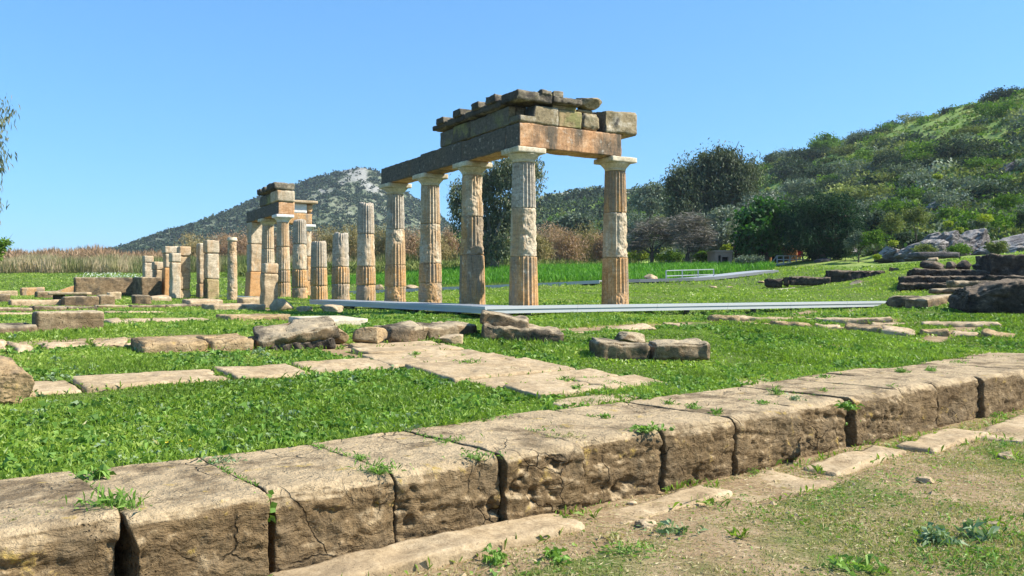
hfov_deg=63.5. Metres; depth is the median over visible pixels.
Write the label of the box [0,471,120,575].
wall block
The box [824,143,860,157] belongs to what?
olive shrub
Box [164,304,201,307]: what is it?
kerb stone
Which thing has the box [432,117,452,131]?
cornice block
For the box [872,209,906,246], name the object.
bush
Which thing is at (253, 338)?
stone slab
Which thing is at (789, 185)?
grey shrub
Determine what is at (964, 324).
course stone
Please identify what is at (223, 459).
weed
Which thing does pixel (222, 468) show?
joint grass
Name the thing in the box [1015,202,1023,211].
grey shrub
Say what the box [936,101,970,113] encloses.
green shrub
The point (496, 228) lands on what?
eucalyptus
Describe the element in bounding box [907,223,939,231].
olive shrub
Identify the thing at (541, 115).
frieze block
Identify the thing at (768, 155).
skyline tree
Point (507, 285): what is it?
boardwalk
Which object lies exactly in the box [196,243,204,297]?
pier
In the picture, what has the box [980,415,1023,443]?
buried slab
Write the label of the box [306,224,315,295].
column
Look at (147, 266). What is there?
pier
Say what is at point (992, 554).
weed
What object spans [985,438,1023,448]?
weed
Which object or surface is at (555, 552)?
weed
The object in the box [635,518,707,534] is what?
weed
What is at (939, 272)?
stair block
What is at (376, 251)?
shrub
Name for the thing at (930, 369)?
weed
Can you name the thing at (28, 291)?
stone block
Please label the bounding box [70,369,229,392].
paving slab
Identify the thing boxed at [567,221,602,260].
shrub
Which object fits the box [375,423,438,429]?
weed
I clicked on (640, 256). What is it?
bush
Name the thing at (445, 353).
paving slab
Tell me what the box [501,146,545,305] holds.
column
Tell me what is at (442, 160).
architrave block
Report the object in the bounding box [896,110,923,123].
olive shrub
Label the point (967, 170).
olive thicket
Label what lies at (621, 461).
wall block
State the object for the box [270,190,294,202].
frieze block
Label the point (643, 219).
grey shrub
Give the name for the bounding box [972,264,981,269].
rock
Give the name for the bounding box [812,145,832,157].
skyline tree
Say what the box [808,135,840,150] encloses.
green shrub
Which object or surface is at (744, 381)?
paving slab
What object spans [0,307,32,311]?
kerb stone
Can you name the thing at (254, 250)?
pier
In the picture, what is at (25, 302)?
stone block
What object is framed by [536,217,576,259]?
shrub
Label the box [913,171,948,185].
grey shrub
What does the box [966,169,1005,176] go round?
dark shrub
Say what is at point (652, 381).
weed
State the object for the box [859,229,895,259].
bush
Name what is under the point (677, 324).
course stone
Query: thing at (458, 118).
cornice block
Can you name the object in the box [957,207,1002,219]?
dark shrub
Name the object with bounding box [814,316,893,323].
course stone
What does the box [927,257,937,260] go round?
rock
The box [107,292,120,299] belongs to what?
stone block
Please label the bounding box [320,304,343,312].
boulder
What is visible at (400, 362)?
paving slab
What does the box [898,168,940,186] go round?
grey shrub
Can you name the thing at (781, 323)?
course stone
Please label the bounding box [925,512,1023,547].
weed
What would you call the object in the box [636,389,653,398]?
weed
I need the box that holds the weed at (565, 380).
[556,375,571,381]
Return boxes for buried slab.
[269,513,584,575]
[596,484,732,524]
[730,470,835,501]
[801,445,905,476]
[895,428,988,453]
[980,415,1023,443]
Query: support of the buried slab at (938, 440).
on the ground at (710, 532)
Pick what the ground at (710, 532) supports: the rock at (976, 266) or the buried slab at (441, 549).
the buried slab at (441, 549)
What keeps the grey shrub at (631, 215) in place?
on the ground at (710, 532)
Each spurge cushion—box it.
[872,254,881,259]
[888,239,899,245]
[931,173,943,179]
[942,220,953,226]
[954,226,964,232]
[976,213,994,222]
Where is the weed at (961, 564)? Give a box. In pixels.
[879,537,1023,575]
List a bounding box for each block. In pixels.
[0,291,17,295]
[0,294,10,301]
[0,323,37,333]
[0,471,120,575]
[8,299,60,305]
[20,287,44,295]
[32,310,103,331]
[34,291,58,297]
[58,286,73,291]
[61,296,98,305]
[76,458,269,575]
[97,294,114,304]
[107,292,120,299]
[130,336,207,353]
[131,295,151,304]
[150,295,171,301]
[196,333,253,349]
[199,445,394,573]
[247,208,261,222]
[260,195,266,206]
[261,202,294,218]
[266,194,272,204]
[269,182,294,190]
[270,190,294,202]
[275,213,311,224]
[294,200,317,204]
[306,204,311,213]
[309,431,499,542]
[373,320,427,342]
[381,156,420,183]
[404,421,584,521]
[416,322,458,339]
[421,141,461,173]
[431,321,476,334]
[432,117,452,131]
[440,129,453,147]
[447,108,472,126]
[453,121,471,143]
[462,127,507,161]
[465,101,486,119]
[470,116,488,137]
[478,410,662,507]
[480,310,528,327]
[481,323,563,343]
[483,94,524,113]
[487,106,515,131]
[501,89,551,107]
[506,122,621,158]
[509,105,558,126]
[515,107,525,115]
[545,91,581,107]
[547,104,575,111]
[555,402,734,491]
[557,110,581,128]
[576,98,601,110]
[576,109,592,113]
[579,113,598,131]
[592,111,636,138]
[626,393,803,475]
[648,338,709,360]
[696,387,846,459]
[741,379,904,446]
[764,278,782,287]
[781,277,788,286]
[788,276,830,285]
[795,374,937,435]
[825,270,884,282]
[826,368,978,427]
[879,363,1023,417]
[897,282,946,290]
[898,275,981,283]
[905,294,950,308]
[906,268,990,275]
[907,252,959,257]
[922,358,1023,369]
[928,287,958,293]
[946,280,990,287]
[961,353,1023,361]
[975,253,1023,275]
[980,275,1023,280]
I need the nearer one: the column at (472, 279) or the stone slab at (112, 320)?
the stone slab at (112, 320)
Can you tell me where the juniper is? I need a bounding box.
[775,188,869,261]
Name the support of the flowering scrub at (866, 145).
on the ground at (710, 532)
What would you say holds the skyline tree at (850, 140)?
on the ground at (710, 532)
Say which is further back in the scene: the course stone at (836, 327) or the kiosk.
the kiosk
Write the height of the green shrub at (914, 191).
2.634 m
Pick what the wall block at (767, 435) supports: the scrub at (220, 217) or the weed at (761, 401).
the weed at (761, 401)
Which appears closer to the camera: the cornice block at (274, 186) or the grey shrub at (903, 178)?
the cornice block at (274, 186)
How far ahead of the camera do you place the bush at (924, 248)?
42.89 m
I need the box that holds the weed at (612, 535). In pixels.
[599,528,626,546]
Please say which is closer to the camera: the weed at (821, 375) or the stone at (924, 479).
the stone at (924, 479)
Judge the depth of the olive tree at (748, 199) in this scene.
71.94 m
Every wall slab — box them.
[73,277,132,295]
[132,277,161,295]
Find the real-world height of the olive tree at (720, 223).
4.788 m
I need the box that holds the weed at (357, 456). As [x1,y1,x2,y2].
[352,451,370,460]
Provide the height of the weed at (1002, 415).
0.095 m
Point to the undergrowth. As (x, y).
(379, 266)
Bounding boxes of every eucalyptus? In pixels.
[0,95,20,223]
[443,157,547,269]
[656,138,769,231]
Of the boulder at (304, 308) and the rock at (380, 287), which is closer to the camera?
the boulder at (304, 308)
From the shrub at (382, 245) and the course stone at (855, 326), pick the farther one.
the shrub at (382, 245)
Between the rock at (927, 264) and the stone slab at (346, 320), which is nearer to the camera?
the stone slab at (346, 320)
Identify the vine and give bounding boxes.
[254,490,277,522]
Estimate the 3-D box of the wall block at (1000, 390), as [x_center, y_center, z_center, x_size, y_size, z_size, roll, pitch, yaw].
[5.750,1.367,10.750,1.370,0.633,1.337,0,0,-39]
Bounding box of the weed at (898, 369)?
[894,366,911,372]
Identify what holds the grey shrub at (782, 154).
on the ground at (710, 532)
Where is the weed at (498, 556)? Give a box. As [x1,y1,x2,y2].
[481,543,509,575]
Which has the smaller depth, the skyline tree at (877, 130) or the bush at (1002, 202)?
the bush at (1002, 202)
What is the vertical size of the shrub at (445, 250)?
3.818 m
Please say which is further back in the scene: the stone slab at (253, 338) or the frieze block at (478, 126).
the frieze block at (478, 126)
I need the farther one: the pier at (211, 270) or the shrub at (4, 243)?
the shrub at (4, 243)
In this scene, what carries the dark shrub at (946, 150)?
on the ground at (710, 532)
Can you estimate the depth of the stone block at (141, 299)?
27.79 m
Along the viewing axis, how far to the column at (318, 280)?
30.91 m
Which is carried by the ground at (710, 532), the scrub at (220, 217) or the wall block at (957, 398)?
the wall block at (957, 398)
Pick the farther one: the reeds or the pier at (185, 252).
the reeds
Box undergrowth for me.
[223,256,637,276]
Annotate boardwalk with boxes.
[309,299,511,314]
[349,280,601,293]
[471,301,885,315]
[628,270,778,282]
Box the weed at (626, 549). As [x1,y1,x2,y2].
[591,538,663,557]
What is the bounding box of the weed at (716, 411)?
[707,407,723,414]
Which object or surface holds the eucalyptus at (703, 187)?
on the ground at (710, 532)
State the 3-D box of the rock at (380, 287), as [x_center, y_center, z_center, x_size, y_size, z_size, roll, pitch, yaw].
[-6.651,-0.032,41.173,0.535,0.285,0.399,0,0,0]
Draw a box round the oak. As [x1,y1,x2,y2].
[854,208,904,249]
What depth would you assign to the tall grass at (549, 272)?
46.87 m
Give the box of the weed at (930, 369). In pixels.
[924,365,938,371]
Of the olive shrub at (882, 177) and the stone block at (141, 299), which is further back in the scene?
the olive shrub at (882, 177)
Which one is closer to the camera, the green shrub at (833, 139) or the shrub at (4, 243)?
the shrub at (4, 243)
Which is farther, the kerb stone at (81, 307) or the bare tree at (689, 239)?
the bare tree at (689, 239)
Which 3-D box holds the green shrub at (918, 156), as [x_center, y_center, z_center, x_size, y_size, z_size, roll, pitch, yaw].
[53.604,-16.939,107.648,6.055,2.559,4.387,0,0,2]
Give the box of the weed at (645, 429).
[629,421,674,432]
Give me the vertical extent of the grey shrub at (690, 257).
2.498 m
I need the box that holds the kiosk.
[706,250,732,262]
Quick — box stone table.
[48,292,91,299]
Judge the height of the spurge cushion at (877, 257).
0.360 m
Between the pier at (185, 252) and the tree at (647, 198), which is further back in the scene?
the tree at (647, 198)
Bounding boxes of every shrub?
[0,235,14,261]
[173,231,208,256]
[208,228,237,256]
[217,225,248,256]
[274,232,292,254]
[289,229,324,253]
[312,224,352,257]
[329,218,356,258]
[351,219,385,259]
[374,220,412,257]
[404,225,420,257]
[411,232,456,260]
[440,224,460,257]
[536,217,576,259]
[536,233,557,261]
[546,222,590,262]
[549,211,597,236]
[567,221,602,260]
[587,229,602,260]
[627,210,645,223]
[627,221,641,234]
[628,218,652,225]
[656,245,707,262]
[656,246,672,261]
[766,156,786,162]
[767,154,806,168]
[770,153,814,174]
[772,157,824,182]
[773,147,793,159]
[775,177,816,193]
[778,194,798,204]
[783,173,813,183]
[790,183,824,200]
[793,183,819,190]
[803,162,839,179]
[806,131,842,149]
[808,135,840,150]
[813,177,836,188]
[821,171,838,180]
[822,158,850,171]
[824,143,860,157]
[830,184,862,196]
[832,156,881,176]
[833,183,898,202]
[835,171,857,183]
[845,129,873,142]
[846,148,876,162]
[852,197,880,210]
[867,135,891,145]
[867,171,898,184]
[869,193,927,213]
[870,146,903,156]
[871,121,905,131]
[871,145,903,166]
[874,120,902,130]
[875,156,910,170]
[882,160,920,172]
[886,159,922,177]
[892,134,912,144]
[893,180,942,200]
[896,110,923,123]
[896,139,939,156]
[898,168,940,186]
[901,148,943,162]
[902,211,938,222]
[903,165,940,174]
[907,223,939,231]
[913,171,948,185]
[920,153,951,168]
[920,183,963,203]
[929,186,976,210]
[929,201,973,221]
[930,135,980,157]
[931,222,961,231]
[934,175,978,191]
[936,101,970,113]
[938,196,971,210]
[943,207,1023,233]
[949,148,1008,168]
[954,123,989,134]
[956,135,1003,155]
[956,178,1006,193]
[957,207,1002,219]
[963,156,1005,170]
[964,177,1023,201]
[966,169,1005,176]
[972,95,1022,117]
[972,169,1017,183]
[1002,228,1023,237]
[1012,158,1023,169]
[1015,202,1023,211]
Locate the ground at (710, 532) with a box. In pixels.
[0,92,1023,575]
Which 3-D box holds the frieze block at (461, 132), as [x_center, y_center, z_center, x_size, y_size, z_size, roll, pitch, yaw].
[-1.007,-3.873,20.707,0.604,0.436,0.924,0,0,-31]
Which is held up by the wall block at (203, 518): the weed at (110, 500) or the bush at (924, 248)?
the weed at (110, 500)
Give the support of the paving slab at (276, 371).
on the ground at (710, 532)
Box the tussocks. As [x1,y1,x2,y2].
[536,89,1023,261]
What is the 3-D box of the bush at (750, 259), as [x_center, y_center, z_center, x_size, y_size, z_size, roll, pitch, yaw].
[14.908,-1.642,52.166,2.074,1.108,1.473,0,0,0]
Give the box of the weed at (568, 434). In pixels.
[539,431,585,438]
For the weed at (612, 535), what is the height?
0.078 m
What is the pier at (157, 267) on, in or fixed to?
on the ground at (710, 532)
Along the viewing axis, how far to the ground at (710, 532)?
5.80 m
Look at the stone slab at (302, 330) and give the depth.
10.68 m
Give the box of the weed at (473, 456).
[441,447,507,460]
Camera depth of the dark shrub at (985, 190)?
73.40 m
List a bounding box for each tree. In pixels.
[626,178,665,222]
[626,214,684,263]
[659,208,720,263]
[685,211,710,262]
[700,204,747,260]
[726,189,785,211]
[726,195,801,261]
[761,152,781,162]
[783,147,809,155]
[791,145,825,159]
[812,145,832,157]
[846,133,869,144]
[860,127,890,141]
[937,107,957,114]
[976,85,1012,103]
[989,85,1023,100]
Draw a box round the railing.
[666,269,713,278]
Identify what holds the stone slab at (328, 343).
on the ground at (710, 532)
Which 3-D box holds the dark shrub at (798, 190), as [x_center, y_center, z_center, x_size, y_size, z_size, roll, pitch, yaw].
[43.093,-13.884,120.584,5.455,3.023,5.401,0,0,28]
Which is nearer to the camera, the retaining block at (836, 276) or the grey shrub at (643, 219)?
the retaining block at (836, 276)
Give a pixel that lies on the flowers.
(112, 275)
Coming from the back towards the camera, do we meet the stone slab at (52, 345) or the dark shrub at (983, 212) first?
the dark shrub at (983, 212)
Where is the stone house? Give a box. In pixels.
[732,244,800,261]
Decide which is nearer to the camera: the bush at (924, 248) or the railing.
the railing
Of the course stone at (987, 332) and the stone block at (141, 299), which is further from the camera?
the stone block at (141, 299)
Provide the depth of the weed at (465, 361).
9.78 m
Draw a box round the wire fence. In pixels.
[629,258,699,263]
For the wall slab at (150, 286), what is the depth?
33.25 m
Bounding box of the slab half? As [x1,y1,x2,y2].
[589,337,649,360]
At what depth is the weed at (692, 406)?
7.38 m
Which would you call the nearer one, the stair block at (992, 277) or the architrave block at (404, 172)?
the architrave block at (404, 172)
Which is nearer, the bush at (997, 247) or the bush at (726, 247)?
the bush at (997, 247)
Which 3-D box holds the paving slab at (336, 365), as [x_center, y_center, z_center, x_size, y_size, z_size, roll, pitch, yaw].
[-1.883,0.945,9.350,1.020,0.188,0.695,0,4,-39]
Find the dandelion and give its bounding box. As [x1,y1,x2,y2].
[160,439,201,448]
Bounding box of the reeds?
[0,251,459,273]
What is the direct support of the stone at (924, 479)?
on the ground at (710, 532)
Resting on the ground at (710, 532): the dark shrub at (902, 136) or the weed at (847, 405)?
the dark shrub at (902, 136)
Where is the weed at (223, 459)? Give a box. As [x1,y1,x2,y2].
[196,453,247,464]
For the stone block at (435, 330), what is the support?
on the ground at (710, 532)
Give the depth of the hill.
541.89 m
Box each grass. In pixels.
[0,251,1023,296]
[0,258,975,317]
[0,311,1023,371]
[0,337,834,479]
[65,365,977,488]
[327,260,777,284]
[407,411,1023,575]
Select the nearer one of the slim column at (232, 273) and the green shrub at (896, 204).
the slim column at (232, 273)
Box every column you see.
[227,237,237,299]
[258,218,276,272]
[272,214,293,296]
[291,219,307,298]
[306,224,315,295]
[310,241,327,299]
[331,232,349,299]
[356,202,375,300]
[379,182,411,301]
[412,172,447,302]
[452,160,491,304]
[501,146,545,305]
[594,156,636,303]
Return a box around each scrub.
[105,166,459,253]
[537,129,1023,259]
[538,88,1023,262]
[538,119,1023,259]
[765,123,1023,220]
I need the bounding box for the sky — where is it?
[0,0,1023,252]
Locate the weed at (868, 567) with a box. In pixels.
[817,553,898,575]
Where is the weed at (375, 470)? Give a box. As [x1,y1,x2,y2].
[341,457,413,474]
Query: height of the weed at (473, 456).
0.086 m
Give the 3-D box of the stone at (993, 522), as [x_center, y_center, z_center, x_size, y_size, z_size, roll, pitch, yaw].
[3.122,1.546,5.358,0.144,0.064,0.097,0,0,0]
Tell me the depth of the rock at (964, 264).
28.69 m
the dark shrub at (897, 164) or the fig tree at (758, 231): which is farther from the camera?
the dark shrub at (897, 164)
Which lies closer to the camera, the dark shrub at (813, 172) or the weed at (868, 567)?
the weed at (868, 567)
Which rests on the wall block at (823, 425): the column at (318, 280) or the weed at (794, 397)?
the weed at (794, 397)
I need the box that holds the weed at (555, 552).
[541,542,572,564]
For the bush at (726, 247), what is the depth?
57.84 m
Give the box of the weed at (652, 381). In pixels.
[641,378,669,384]
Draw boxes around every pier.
[142,256,153,276]
[152,262,162,277]
[161,246,177,295]
[169,253,180,298]
[177,246,190,297]
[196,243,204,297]
[203,240,218,298]
[244,222,261,296]
[260,263,277,307]
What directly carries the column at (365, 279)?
on the ground at (710, 532)
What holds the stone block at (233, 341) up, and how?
on the ground at (710, 532)
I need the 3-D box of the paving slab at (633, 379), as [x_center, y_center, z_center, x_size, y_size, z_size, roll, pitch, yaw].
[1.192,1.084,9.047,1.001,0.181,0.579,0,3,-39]
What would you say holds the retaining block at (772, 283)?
on the ground at (710, 532)
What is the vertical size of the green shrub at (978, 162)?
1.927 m
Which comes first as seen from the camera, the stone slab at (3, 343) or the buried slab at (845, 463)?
the buried slab at (845, 463)
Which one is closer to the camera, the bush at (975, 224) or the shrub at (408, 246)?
the bush at (975, 224)
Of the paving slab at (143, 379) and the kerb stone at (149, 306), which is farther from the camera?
the kerb stone at (149, 306)
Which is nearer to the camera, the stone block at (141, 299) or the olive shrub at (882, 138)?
the stone block at (141, 299)
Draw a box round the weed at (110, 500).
[65,483,151,511]
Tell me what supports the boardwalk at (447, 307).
on the ground at (710, 532)
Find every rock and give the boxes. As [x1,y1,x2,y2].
[375,285,383,289]
[405,285,417,288]
[644,274,657,278]
[814,258,830,262]
[848,280,863,284]
[874,246,899,262]
[885,295,920,307]
[889,267,898,270]
[893,239,948,262]
[919,260,944,268]
[921,232,940,240]
[926,195,950,210]
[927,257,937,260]
[928,230,974,258]
[945,261,956,268]
[947,278,1023,314]
[956,260,971,269]
[961,228,989,249]
[972,233,1023,254]
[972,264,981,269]
[999,159,1019,171]
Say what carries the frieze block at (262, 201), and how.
on the architrave block at (268, 211)
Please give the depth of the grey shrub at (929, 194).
78.97 m
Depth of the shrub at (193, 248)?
87.49 m
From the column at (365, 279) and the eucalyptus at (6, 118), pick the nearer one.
the eucalyptus at (6, 118)
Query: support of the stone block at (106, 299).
on the ground at (710, 532)
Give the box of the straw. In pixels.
[412,410,1023,575]
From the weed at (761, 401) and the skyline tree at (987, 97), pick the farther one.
the skyline tree at (987, 97)
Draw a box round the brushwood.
[3,241,458,271]
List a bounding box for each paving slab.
[30,380,81,396]
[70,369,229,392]
[212,363,310,379]
[291,358,396,374]
[348,341,443,347]
[351,344,463,354]
[360,349,483,359]
[377,353,514,368]
[405,357,574,382]
[468,368,617,389]
[503,380,602,398]
[553,393,638,408]
[573,375,666,390]
[719,374,799,385]
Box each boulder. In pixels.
[0,355,34,404]
[296,306,312,311]
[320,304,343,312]
[335,329,348,343]
[352,327,386,343]
[614,331,644,342]
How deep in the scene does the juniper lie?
53.44 m
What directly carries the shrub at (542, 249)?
on the ground at (710, 532)
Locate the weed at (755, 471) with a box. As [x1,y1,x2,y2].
[746,466,765,473]
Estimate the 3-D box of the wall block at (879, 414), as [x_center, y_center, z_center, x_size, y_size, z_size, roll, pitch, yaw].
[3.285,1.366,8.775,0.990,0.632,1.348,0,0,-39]
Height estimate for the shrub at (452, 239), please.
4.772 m
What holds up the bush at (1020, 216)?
on the ground at (710, 532)
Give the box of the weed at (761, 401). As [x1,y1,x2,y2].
[751,399,766,405]
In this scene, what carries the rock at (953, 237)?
on the ground at (710, 532)
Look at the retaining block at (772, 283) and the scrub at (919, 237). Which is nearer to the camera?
the retaining block at (772, 283)
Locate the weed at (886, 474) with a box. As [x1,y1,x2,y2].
[850,466,949,491]
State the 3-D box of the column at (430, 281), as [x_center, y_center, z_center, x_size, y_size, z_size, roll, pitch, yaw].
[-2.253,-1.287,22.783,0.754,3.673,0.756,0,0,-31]
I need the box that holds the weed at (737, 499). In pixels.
[705,486,796,513]
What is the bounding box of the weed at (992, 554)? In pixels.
[895,532,1023,575]
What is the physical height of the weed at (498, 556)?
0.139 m
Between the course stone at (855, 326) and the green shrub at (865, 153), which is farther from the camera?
the green shrub at (865, 153)
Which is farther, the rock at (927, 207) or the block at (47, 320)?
the rock at (927, 207)
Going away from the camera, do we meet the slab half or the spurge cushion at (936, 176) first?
the slab half
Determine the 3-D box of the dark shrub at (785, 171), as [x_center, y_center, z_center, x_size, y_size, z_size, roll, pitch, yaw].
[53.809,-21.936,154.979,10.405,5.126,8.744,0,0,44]
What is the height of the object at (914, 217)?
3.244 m
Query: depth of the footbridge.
54.97 m
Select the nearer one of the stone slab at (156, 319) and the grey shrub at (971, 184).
the stone slab at (156, 319)
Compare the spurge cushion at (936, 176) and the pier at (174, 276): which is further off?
the spurge cushion at (936, 176)
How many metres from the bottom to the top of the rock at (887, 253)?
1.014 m
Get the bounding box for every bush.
[627,248,654,262]
[654,250,684,263]
[692,250,707,260]
[719,244,732,249]
[733,254,765,264]
[841,229,872,262]
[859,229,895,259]
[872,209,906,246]
[889,232,913,249]
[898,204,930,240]
[910,242,938,260]
[945,242,973,258]
[967,218,990,229]
[981,239,1010,253]
[989,192,1021,215]
[1012,210,1023,232]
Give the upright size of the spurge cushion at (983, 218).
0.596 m
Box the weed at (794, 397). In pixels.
[786,393,806,400]
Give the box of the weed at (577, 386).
[570,384,583,390]
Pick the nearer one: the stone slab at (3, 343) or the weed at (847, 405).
the weed at (847, 405)
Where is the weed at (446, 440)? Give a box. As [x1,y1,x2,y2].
[423,433,483,444]
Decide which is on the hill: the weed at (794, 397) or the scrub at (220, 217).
the scrub at (220, 217)
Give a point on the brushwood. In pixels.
(89, 251)
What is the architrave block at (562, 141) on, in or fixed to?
on the column at (523, 283)
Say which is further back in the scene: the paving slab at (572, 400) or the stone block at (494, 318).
the stone block at (494, 318)
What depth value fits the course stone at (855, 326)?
16.68 m
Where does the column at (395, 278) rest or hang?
on the ground at (710, 532)
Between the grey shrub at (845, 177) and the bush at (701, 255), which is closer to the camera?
the bush at (701, 255)
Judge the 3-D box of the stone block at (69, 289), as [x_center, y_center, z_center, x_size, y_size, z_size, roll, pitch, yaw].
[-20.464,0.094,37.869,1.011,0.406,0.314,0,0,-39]
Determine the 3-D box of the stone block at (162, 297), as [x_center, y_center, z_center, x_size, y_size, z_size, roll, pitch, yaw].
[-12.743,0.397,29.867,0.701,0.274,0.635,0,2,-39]
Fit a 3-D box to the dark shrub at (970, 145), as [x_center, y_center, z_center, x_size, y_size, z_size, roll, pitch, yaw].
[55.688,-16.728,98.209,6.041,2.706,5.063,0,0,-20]
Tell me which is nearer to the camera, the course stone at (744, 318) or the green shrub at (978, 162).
the course stone at (744, 318)
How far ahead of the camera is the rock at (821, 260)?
52.95 m
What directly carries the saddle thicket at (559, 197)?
on the ground at (710, 532)
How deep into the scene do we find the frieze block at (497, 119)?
18.91 m
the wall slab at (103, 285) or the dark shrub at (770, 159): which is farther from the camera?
the dark shrub at (770, 159)
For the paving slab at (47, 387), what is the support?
on the ground at (710, 532)
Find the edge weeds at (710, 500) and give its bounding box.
[0,304,1023,575]
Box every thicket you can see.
[535,184,668,254]
[647,124,1023,261]
[657,108,1023,262]
[685,105,1023,258]
[692,120,1023,261]
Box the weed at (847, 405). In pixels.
[832,400,863,410]
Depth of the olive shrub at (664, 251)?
72.61 m
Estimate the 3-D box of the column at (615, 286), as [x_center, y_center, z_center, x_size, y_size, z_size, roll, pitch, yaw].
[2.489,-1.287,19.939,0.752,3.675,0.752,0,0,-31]
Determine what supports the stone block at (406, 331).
on the ground at (710, 532)
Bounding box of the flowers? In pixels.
[77,271,141,277]
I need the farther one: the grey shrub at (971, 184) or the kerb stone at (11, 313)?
the grey shrub at (971, 184)
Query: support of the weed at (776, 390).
on the wall block at (823, 425)
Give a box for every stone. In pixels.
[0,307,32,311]
[0,312,30,314]
[29,305,66,310]
[65,306,96,309]
[94,304,128,308]
[104,311,163,312]
[128,305,165,307]
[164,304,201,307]
[438,334,462,344]
[608,323,655,329]
[626,501,636,504]
[634,518,656,528]
[662,322,682,326]
[707,315,739,321]
[737,315,779,320]
[770,320,810,326]
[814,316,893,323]
[815,323,839,329]
[844,323,882,332]
[871,322,916,325]
[881,325,915,335]
[915,476,934,483]
[920,329,949,336]
[921,321,1001,326]
[952,331,978,336]
[981,329,1014,336]
[984,521,1002,526]
[996,451,1012,458]
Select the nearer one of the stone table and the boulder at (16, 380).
the boulder at (16, 380)
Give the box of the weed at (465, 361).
[452,358,485,363]
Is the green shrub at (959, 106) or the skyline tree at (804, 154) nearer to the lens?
the skyline tree at (804, 154)
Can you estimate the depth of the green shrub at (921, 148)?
111.45 m
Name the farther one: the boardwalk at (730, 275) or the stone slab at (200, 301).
the boardwalk at (730, 275)
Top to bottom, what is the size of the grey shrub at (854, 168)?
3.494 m
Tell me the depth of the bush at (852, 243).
50.96 m
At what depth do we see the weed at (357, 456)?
5.19 m
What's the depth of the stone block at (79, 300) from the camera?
25.53 m
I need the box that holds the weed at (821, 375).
[809,374,834,377]
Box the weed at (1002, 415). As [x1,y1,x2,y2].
[989,411,1016,418]
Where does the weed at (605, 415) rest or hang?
on the wall block at (621, 461)
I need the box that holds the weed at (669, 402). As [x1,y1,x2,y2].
[660,398,680,404]
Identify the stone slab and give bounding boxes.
[0,339,6,348]
[6,341,34,352]
[37,341,87,349]
[92,337,130,347]
[104,318,134,324]
[123,317,214,322]
[182,299,222,303]
[201,303,265,309]
[216,313,289,320]
[237,297,259,303]
[248,336,256,347]
[253,316,339,348]
[257,338,335,350]
[288,316,367,325]
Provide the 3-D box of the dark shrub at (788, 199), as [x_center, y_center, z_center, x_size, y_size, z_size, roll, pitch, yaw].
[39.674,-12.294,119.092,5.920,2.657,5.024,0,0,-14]
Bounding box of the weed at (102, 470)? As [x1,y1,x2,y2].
[74,463,116,480]
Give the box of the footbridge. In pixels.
[772,255,807,265]
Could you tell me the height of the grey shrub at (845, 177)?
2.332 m
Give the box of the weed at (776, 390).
[765,384,784,394]
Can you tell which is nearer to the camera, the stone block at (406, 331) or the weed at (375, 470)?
the weed at (375, 470)
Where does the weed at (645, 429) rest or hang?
on the wall block at (621, 461)
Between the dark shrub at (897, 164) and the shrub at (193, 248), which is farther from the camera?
the dark shrub at (897, 164)
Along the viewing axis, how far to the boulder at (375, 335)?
11.13 m
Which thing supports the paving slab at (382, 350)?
on the ground at (710, 532)
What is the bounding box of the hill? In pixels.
[131,168,449,249]
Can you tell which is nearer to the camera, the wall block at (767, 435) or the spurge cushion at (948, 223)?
the wall block at (767, 435)
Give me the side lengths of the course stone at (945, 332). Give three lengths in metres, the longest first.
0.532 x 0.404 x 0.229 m
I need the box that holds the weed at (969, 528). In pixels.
[955,517,999,542]
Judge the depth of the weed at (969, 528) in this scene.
5.08 m
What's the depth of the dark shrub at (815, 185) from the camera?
125.89 m
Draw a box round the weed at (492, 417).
[483,413,513,419]
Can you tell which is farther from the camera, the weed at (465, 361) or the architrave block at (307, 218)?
the architrave block at (307, 218)
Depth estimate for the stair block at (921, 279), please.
27.66 m
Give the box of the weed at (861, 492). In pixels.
[812,484,911,508]
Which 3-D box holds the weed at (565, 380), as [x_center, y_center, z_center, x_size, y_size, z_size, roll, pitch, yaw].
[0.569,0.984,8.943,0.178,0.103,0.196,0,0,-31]
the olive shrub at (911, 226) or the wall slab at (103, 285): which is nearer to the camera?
the wall slab at (103, 285)
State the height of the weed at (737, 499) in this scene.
0.084 m
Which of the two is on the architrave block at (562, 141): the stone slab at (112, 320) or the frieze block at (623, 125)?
the frieze block at (623, 125)
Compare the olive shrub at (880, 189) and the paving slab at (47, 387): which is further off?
the olive shrub at (880, 189)
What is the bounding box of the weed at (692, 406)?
[684,401,703,409]
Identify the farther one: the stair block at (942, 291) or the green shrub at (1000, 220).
the green shrub at (1000, 220)
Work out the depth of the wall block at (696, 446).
6.63 m
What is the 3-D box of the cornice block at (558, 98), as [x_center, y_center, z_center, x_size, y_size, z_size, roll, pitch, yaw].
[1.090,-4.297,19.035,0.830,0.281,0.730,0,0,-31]
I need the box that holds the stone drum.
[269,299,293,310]
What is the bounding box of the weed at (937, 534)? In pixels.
[918,522,967,546]
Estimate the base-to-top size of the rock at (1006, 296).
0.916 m
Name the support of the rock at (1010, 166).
on the ground at (710, 532)
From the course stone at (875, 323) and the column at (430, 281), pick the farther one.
the column at (430, 281)
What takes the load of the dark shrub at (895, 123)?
on the ground at (710, 532)
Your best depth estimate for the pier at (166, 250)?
33.74 m
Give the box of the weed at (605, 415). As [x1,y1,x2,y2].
[597,412,613,418]
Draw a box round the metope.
[294,203,306,213]

